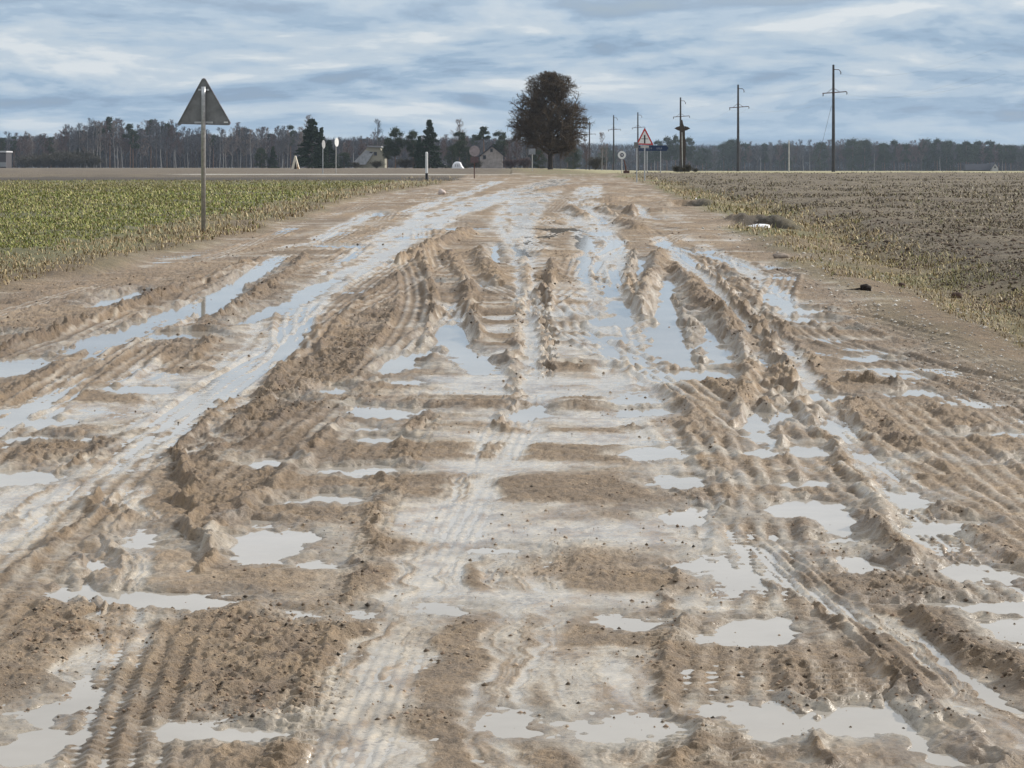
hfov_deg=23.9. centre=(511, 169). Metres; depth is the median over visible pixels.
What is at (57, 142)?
bare tree
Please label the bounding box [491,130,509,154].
pine tree
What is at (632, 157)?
bare tree
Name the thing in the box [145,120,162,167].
bare tree
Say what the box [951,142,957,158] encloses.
bare tree
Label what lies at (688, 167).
shrub
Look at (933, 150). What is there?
tree
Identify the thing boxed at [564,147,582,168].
pine tree
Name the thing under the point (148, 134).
pine tree
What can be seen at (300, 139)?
bare tree
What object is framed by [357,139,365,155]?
bare tree
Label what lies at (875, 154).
birch tree
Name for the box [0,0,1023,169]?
sky
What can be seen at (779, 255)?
stone
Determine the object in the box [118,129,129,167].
bare tree
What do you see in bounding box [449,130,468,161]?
pine tree
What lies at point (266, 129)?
birch tree
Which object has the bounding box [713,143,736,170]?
pine tree
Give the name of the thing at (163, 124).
birch tree
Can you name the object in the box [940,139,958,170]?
pine tree
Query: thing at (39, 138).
bare tree
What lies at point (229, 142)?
bare tree
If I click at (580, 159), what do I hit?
pine tree
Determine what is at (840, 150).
bare tree
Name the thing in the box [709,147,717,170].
bare tree
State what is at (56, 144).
bare tree
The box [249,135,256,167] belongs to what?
bare tree
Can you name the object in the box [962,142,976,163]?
pine tree
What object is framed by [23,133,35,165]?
bare tree
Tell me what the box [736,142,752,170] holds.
pine tree
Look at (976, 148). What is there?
pine tree
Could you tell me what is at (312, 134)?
spruce tree
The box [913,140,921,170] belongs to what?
bare tree
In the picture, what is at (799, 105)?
power line
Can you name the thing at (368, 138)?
bare tree
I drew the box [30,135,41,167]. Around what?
bare tree
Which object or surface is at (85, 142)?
bare tree
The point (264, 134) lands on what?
bare tree
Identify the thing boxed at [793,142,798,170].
bare tree
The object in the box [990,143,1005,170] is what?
pine tree
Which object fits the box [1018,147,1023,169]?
bare tree
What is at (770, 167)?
wood
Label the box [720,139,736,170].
pine tree
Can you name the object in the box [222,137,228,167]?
birch tree
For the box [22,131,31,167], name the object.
bare tree
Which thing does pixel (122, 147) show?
birch tree
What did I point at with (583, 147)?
bare tree
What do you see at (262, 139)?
bare tree
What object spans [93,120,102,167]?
birch tree
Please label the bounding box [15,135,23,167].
bare tree
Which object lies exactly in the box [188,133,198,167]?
bare tree
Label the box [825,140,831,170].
bare tree
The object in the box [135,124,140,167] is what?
bare tree
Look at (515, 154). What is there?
bare tree
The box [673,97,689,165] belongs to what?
power pole
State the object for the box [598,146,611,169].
pine tree
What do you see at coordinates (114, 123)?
birch tree
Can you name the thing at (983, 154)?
bare tree
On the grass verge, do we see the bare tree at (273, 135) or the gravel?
the gravel
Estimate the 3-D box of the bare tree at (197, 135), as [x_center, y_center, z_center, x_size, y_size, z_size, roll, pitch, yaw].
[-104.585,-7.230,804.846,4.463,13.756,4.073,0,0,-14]
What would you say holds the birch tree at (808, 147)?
on the meadow
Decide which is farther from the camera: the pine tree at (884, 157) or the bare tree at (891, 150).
the bare tree at (891, 150)
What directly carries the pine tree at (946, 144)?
on the meadow
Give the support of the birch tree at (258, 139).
on the meadow
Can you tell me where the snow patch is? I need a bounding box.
[748,224,769,227]
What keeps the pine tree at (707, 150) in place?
on the meadow
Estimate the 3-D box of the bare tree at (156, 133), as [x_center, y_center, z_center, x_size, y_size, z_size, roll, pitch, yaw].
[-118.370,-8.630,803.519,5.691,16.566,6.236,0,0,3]
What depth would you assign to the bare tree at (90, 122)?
844.57 m
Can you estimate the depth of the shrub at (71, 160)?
740.60 m
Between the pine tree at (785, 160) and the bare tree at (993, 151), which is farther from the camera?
the pine tree at (785, 160)
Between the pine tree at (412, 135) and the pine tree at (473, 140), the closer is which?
the pine tree at (412, 135)
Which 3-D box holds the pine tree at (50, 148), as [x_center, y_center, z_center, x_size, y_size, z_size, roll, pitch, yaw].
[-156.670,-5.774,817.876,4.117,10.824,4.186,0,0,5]
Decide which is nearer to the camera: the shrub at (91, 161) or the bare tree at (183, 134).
the shrub at (91, 161)
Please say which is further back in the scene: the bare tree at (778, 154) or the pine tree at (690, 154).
the bare tree at (778, 154)
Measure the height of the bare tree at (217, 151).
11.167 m
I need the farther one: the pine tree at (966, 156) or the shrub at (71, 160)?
the pine tree at (966, 156)
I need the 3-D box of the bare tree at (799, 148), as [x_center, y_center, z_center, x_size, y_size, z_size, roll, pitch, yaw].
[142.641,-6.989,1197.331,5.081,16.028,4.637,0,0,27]
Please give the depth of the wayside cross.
214.82 m
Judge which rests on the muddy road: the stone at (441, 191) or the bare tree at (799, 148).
the stone at (441, 191)
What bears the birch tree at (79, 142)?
on the meadow
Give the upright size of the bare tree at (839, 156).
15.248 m
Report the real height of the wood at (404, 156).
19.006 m
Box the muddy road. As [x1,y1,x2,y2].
[0,173,1023,767]
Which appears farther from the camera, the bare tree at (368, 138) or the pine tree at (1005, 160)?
the pine tree at (1005, 160)
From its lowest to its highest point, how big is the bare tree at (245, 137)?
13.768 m
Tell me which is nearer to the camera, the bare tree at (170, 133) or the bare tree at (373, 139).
the bare tree at (373, 139)
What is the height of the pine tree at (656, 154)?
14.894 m
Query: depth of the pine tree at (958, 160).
1196.14 m
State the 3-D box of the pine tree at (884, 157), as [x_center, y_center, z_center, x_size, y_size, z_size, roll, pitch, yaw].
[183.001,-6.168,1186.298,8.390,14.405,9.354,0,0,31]
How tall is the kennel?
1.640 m
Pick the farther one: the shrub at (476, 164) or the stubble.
the shrub at (476, 164)
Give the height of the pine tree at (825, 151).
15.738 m
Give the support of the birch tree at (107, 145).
on the meadow
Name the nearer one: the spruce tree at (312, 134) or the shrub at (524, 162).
the shrub at (524, 162)
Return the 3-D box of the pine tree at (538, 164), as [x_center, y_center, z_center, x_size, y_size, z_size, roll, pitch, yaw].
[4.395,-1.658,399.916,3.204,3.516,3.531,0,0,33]
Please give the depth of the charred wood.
24.68 m
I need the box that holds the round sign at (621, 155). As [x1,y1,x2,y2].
[618,151,625,172]
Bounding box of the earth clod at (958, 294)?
[951,292,961,297]
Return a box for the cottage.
[354,146,386,167]
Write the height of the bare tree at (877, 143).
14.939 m
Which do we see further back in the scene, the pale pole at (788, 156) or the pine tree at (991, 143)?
the pine tree at (991, 143)
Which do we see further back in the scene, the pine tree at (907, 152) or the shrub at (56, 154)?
the pine tree at (907, 152)
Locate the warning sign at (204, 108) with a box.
[178,78,230,230]
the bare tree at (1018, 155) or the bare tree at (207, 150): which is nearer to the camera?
the bare tree at (207, 150)
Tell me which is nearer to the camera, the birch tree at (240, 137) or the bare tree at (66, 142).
the bare tree at (66, 142)
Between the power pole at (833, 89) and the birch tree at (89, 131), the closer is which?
the power pole at (833, 89)
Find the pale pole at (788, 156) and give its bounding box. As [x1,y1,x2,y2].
[788,140,789,171]
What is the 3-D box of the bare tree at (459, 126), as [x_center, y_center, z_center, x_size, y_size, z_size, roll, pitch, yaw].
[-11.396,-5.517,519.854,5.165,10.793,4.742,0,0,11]
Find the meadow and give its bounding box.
[0,168,1023,180]
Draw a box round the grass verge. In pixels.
[0,179,1023,365]
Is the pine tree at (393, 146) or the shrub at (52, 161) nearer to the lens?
the pine tree at (393, 146)
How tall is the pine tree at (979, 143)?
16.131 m
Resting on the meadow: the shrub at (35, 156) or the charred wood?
the shrub at (35, 156)
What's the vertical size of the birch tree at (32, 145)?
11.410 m
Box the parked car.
[436,160,446,167]
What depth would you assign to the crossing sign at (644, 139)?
144.93 m
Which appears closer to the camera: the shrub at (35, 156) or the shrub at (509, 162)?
the shrub at (509, 162)
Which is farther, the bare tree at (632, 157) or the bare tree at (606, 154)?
the bare tree at (632, 157)
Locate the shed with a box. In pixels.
[963,164,989,170]
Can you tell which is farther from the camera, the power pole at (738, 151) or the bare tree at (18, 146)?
the bare tree at (18, 146)
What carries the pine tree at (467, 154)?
on the meadow
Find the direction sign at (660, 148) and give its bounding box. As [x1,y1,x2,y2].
[639,145,667,172]
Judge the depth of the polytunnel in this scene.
430.00 m
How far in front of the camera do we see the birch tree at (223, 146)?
823.07 m
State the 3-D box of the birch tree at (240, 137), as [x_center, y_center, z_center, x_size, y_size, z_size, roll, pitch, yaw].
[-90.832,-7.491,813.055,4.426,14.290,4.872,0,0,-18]
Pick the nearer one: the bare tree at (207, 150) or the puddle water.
the puddle water
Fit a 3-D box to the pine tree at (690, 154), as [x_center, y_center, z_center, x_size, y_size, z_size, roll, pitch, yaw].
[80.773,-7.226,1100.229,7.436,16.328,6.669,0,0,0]
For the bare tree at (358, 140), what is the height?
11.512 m
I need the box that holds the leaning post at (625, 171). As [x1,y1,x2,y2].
[623,160,629,172]
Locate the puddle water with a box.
[0,204,1023,767]
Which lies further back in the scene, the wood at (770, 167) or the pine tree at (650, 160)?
the wood at (770, 167)
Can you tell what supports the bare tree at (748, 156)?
on the meadow
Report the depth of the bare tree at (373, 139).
819.59 m
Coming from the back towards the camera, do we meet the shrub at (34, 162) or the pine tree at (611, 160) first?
the pine tree at (611, 160)
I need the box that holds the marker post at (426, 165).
[425,152,427,180]
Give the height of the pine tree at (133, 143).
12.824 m
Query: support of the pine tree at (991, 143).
on the meadow
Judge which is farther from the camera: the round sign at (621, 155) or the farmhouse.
the farmhouse
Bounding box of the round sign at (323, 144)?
[322,140,324,173]
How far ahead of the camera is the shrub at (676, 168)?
213.84 m
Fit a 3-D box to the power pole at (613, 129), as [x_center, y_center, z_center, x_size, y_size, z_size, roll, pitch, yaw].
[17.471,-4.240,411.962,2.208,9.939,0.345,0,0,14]
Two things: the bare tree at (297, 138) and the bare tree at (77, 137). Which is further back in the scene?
the bare tree at (297, 138)
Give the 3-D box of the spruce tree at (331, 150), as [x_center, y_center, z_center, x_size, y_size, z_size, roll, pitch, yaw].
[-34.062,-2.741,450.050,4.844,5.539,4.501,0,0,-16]
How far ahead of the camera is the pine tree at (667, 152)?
1099.23 m
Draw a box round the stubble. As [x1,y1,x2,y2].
[618,171,1023,306]
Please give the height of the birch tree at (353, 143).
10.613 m
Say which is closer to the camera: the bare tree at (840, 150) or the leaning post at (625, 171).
the leaning post at (625, 171)
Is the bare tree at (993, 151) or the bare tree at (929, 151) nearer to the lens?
the bare tree at (993, 151)
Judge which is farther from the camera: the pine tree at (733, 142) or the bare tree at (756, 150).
the pine tree at (733, 142)
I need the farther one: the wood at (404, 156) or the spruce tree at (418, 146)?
the wood at (404, 156)
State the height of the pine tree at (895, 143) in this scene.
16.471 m
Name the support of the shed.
on the meadow
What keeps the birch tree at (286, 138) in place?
on the meadow
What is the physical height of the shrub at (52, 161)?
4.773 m
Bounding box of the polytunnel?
[452,162,463,167]
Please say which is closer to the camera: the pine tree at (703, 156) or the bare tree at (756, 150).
the pine tree at (703, 156)
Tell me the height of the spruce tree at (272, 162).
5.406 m
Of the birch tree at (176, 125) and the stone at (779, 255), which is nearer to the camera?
the stone at (779, 255)
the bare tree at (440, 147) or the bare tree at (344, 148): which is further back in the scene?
the bare tree at (440, 147)
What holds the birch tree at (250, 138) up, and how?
on the meadow
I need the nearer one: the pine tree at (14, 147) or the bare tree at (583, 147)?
the bare tree at (583, 147)
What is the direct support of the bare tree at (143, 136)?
on the meadow
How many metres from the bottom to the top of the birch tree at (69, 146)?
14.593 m
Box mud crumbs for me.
[0,215,1023,735]
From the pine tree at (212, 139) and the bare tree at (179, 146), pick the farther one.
the pine tree at (212, 139)
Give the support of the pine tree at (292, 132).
on the meadow
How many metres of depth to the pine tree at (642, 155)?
1229.77 m
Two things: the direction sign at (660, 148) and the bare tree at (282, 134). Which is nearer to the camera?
the direction sign at (660, 148)
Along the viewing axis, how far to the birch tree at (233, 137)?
803.07 m
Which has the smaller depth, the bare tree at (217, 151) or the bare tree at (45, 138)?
the bare tree at (45, 138)
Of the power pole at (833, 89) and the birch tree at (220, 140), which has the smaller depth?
the power pole at (833, 89)
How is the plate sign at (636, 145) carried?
on the muddy road
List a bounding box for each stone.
[438,189,445,194]
[772,253,788,257]
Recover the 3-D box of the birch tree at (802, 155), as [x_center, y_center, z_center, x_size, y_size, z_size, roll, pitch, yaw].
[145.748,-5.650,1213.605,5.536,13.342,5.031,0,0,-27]
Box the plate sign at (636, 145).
[634,142,638,181]
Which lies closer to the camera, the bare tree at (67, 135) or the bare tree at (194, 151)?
the bare tree at (67, 135)
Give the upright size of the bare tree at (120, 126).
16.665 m
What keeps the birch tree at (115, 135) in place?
on the meadow
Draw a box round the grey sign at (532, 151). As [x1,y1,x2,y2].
[529,149,535,170]
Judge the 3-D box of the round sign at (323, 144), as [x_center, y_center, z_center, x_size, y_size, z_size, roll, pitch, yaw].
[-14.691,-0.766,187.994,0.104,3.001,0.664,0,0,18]
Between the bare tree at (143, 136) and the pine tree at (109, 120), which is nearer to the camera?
the bare tree at (143, 136)
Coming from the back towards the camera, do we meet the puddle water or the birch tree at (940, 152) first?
the birch tree at (940, 152)
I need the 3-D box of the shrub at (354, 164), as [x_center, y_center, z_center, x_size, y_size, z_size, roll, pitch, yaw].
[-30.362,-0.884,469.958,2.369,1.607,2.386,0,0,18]
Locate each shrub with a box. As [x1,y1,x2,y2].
[12,155,33,166]
[23,156,45,167]
[25,151,51,167]
[40,148,81,167]
[40,153,65,167]
[57,153,85,167]
[58,148,99,167]
[79,154,106,167]
[350,162,360,167]
[368,159,384,167]
[394,159,417,167]
[465,159,481,167]
[501,157,519,168]
[516,156,531,167]
[584,156,607,169]
[670,165,680,171]
[682,164,693,171]
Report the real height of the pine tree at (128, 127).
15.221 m
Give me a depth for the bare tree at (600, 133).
299.96 m
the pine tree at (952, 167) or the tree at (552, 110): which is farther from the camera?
the pine tree at (952, 167)
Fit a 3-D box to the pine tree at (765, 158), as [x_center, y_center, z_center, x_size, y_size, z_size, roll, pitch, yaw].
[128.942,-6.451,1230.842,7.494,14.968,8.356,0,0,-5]
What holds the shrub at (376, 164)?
on the meadow
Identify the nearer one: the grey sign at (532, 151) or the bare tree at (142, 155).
the grey sign at (532, 151)
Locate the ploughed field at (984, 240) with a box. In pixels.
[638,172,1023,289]
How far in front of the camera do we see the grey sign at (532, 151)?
231.92 m
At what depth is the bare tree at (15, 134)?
842.14 m
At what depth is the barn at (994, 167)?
1000.00 m
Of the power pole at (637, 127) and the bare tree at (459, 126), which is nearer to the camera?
the power pole at (637, 127)
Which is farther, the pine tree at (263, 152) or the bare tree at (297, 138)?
the bare tree at (297, 138)
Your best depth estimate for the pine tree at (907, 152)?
1189.12 m
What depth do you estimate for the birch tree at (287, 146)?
821.36 m
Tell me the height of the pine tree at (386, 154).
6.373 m
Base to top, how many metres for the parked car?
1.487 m
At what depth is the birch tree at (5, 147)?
804.10 m
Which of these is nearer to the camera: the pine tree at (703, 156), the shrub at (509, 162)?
the shrub at (509, 162)
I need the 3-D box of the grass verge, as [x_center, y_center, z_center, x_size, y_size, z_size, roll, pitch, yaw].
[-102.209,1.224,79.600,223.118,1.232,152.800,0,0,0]
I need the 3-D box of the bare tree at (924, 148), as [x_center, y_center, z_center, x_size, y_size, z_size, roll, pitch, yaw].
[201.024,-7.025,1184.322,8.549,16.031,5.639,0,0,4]
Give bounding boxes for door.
[0,162,5,166]
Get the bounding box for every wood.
[0,124,578,168]
[559,143,1023,170]
[844,284,871,290]
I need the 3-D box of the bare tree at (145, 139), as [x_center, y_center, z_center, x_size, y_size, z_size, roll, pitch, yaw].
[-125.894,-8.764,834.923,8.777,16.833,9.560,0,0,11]
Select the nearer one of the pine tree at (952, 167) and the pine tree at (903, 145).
the pine tree at (903, 145)
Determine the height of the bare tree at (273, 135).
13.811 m
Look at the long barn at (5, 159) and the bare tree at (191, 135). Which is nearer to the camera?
the long barn at (5, 159)
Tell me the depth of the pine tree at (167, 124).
827.60 m
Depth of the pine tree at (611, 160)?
1183.30 m
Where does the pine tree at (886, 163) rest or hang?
on the meadow
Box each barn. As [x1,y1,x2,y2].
[0,151,12,167]
[990,163,999,170]
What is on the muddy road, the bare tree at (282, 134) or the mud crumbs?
the mud crumbs
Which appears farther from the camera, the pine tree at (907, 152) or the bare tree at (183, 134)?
the pine tree at (907, 152)
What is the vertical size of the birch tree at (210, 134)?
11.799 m
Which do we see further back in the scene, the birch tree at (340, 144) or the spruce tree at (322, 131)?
the birch tree at (340, 144)
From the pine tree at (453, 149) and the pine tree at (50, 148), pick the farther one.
the pine tree at (50, 148)
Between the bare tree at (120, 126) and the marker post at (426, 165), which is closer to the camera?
the marker post at (426, 165)
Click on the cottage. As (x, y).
(371, 153)
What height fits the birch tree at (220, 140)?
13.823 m
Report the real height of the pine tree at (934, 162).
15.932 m
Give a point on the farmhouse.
(491, 157)
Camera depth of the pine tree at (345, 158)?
519.42 m
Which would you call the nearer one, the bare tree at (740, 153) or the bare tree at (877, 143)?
the bare tree at (877, 143)
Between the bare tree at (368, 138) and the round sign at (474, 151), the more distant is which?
the bare tree at (368, 138)
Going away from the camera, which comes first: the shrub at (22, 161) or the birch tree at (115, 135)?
the shrub at (22, 161)
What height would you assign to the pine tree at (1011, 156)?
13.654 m
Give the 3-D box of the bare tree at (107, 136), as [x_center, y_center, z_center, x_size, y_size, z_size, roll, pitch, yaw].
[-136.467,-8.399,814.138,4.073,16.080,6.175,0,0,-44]
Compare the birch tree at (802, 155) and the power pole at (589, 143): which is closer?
the power pole at (589, 143)
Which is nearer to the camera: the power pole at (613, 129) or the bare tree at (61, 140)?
the power pole at (613, 129)
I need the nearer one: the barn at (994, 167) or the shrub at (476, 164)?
the shrub at (476, 164)
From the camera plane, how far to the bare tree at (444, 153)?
499.92 m
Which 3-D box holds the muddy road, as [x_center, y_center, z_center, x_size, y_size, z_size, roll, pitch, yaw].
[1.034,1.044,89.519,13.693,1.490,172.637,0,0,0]
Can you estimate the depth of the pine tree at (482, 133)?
539.72 m
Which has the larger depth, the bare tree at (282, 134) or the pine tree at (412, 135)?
the bare tree at (282, 134)
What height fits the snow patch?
0.182 m
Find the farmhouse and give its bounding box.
[478,146,505,167]
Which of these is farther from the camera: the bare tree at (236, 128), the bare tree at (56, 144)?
the bare tree at (236, 128)
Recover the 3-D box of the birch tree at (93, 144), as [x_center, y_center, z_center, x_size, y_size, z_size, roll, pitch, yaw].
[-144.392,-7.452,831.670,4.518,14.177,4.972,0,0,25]
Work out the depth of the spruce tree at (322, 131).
445.87 m
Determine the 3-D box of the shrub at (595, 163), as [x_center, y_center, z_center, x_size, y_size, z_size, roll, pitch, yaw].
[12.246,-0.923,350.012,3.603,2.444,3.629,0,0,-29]
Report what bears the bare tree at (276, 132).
on the meadow
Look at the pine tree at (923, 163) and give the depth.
1225.74 m
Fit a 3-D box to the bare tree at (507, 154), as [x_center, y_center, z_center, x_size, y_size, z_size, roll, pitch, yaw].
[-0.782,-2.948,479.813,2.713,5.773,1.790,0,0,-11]
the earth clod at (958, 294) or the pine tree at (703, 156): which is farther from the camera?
the pine tree at (703, 156)
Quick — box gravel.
[702,216,1023,427]
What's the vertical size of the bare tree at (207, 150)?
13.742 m
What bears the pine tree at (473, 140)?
on the meadow
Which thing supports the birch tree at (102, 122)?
on the meadow
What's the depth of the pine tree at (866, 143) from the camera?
1196.75 m
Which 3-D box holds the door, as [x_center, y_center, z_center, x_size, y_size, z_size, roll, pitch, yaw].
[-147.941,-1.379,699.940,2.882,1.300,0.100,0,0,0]
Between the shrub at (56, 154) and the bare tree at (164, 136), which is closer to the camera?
the shrub at (56, 154)
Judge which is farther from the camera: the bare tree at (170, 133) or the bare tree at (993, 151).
the bare tree at (993, 151)
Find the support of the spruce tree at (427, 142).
on the meadow
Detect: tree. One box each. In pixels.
[0,139,5,150]
[4,131,13,150]
[8,133,19,167]
[9,136,16,151]
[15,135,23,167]
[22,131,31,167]
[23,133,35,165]
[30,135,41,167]
[30,136,36,167]
[35,134,42,167]
[42,133,49,153]
[43,136,54,167]
[51,133,60,151]
[53,134,62,167]
[55,130,66,167]
[57,128,69,167]
[60,124,76,167]
[67,126,74,167]
[69,128,79,167]
[70,123,85,167]
[80,125,94,167]
[81,126,95,167]
[84,117,96,167]
[88,127,98,167]
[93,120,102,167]
[95,121,103,167]
[101,116,114,167]
[101,120,111,167]
[102,126,109,167]
[108,118,124,167]
[110,120,119,167]
[114,119,124,167]
[117,128,124,167]
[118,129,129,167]
[122,123,136,167]
[128,131,140,167]
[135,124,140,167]
[135,128,147,167]
[137,120,156,167]
[139,129,146,166]
[144,119,153,167]
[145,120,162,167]
[148,119,163,167]
[152,121,166,167]
[157,126,171,167]
[163,120,176,167]
[163,123,172,167]
[166,123,180,167]
[174,127,192,167]
[175,132,183,162]
[182,132,192,167]
[184,128,196,167]
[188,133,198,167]
[192,128,200,167]
[206,129,211,167]
[207,133,211,167]
[208,135,216,167]
[211,135,223,167]
[215,127,226,167]
[219,130,227,167]
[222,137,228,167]
[226,128,237,167]
[229,133,237,167]
[232,122,239,167]
[235,126,251,167]
[237,126,245,167]
[238,127,253,167]
[246,129,254,167]
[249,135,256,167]
[254,127,267,164]
[254,147,268,167]
[255,128,262,167]
[259,127,267,167]
[263,128,269,167]
[267,146,279,167]
[269,125,285,166]
[271,128,279,165]
[274,125,290,167]
[276,130,289,167]
[284,129,291,167]
[285,125,299,167]
[290,132,301,155]
[291,118,333,167]
[293,127,302,167]
[298,114,312,166]
[314,127,330,167]
[324,140,339,167]
[335,137,342,161]
[336,152,352,167]
[342,140,353,167]
[349,136,358,167]
[356,135,363,155]
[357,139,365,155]
[363,137,371,148]
[368,133,378,145]
[373,119,383,145]
[381,138,392,167]
[383,127,406,167]
[403,129,418,162]
[412,136,428,167]
[416,119,446,167]
[439,137,445,158]
[441,135,447,155]
[445,144,459,167]
[449,119,468,153]
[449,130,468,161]
[460,146,471,167]
[469,134,479,145]
[475,126,490,151]
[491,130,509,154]
[504,140,513,166]
[505,70,594,169]
[510,141,522,167]
[512,139,520,167]
[531,149,547,168]
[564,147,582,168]
[577,149,583,162]
[580,139,590,169]
[598,132,605,169]
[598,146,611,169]
[604,144,608,169]
[607,150,618,169]
[627,149,635,169]
[640,151,648,163]
[642,151,655,162]
[651,139,663,170]
[661,135,673,161]
[669,134,678,165]
[685,136,696,160]
[697,146,708,170]
[698,148,718,170]
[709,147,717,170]
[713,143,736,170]
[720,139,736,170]
[723,139,746,170]
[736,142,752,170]
[739,142,744,170]
[745,147,751,167]
[751,143,761,170]
[757,145,765,170]
[758,143,771,170]
[767,142,773,158]
[772,142,796,170]
[774,140,784,170]
[789,140,795,170]
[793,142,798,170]
[796,139,804,170]
[797,146,806,170]
[806,139,811,168]
[807,140,829,170]
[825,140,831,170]
[835,140,843,170]
[838,139,844,170]
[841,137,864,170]
[848,139,879,170]
[869,141,878,170]
[871,143,877,170]
[875,143,894,170]
[878,142,892,170]
[888,139,899,161]
[888,144,896,170]
[894,143,901,170]
[899,142,911,170]
[902,144,913,162]
[907,140,917,170]
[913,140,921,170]
[915,139,928,170]
[916,139,933,170]
[922,141,949,170]
[926,141,932,167]
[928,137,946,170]
[935,141,943,170]
[939,139,955,170]
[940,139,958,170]
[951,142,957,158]
[951,144,962,170]
[957,140,975,163]
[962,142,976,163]
[969,145,979,163]
[973,140,985,163]
[978,143,987,163]
[981,140,996,163]
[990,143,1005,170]
[991,144,998,162]
[1002,144,1018,170]
[1003,145,1008,170]
[1016,145,1021,170]
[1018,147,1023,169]
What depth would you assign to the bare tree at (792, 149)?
1199.50 m
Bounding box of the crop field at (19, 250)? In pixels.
[0,181,395,256]
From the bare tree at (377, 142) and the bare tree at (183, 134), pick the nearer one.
the bare tree at (377, 142)
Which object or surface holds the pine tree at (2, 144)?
on the meadow
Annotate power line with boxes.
[604,78,968,134]
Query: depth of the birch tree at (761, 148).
1227.38 m
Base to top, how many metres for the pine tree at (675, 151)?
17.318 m
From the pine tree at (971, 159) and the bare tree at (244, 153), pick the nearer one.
the bare tree at (244, 153)
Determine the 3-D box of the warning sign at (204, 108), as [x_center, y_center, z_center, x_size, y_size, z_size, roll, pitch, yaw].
[-5.718,-0.108,44.833,0.988,3.164,0.113,0,0,0]
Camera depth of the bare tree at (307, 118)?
470.00 m
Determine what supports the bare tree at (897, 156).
on the meadow
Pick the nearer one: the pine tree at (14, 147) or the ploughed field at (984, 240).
the ploughed field at (984, 240)
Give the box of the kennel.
[291,156,299,168]
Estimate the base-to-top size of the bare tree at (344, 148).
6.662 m
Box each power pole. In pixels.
[588,122,595,169]
[608,115,620,169]
[632,112,641,170]
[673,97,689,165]
[729,85,748,170]
[818,65,846,171]
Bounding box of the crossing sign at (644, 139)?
[638,128,652,180]
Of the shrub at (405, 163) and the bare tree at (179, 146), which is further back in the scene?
the bare tree at (179, 146)
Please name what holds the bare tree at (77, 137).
on the meadow
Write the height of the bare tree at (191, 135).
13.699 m
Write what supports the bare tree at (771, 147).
on the meadow
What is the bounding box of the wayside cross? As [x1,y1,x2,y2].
[674,120,689,171]
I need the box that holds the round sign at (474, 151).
[469,146,479,177]
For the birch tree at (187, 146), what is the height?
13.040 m
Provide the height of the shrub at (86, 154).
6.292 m
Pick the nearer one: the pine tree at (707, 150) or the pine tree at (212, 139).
the pine tree at (212, 139)
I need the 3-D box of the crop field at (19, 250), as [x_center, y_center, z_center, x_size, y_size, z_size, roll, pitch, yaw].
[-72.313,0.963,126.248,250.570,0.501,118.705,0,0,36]

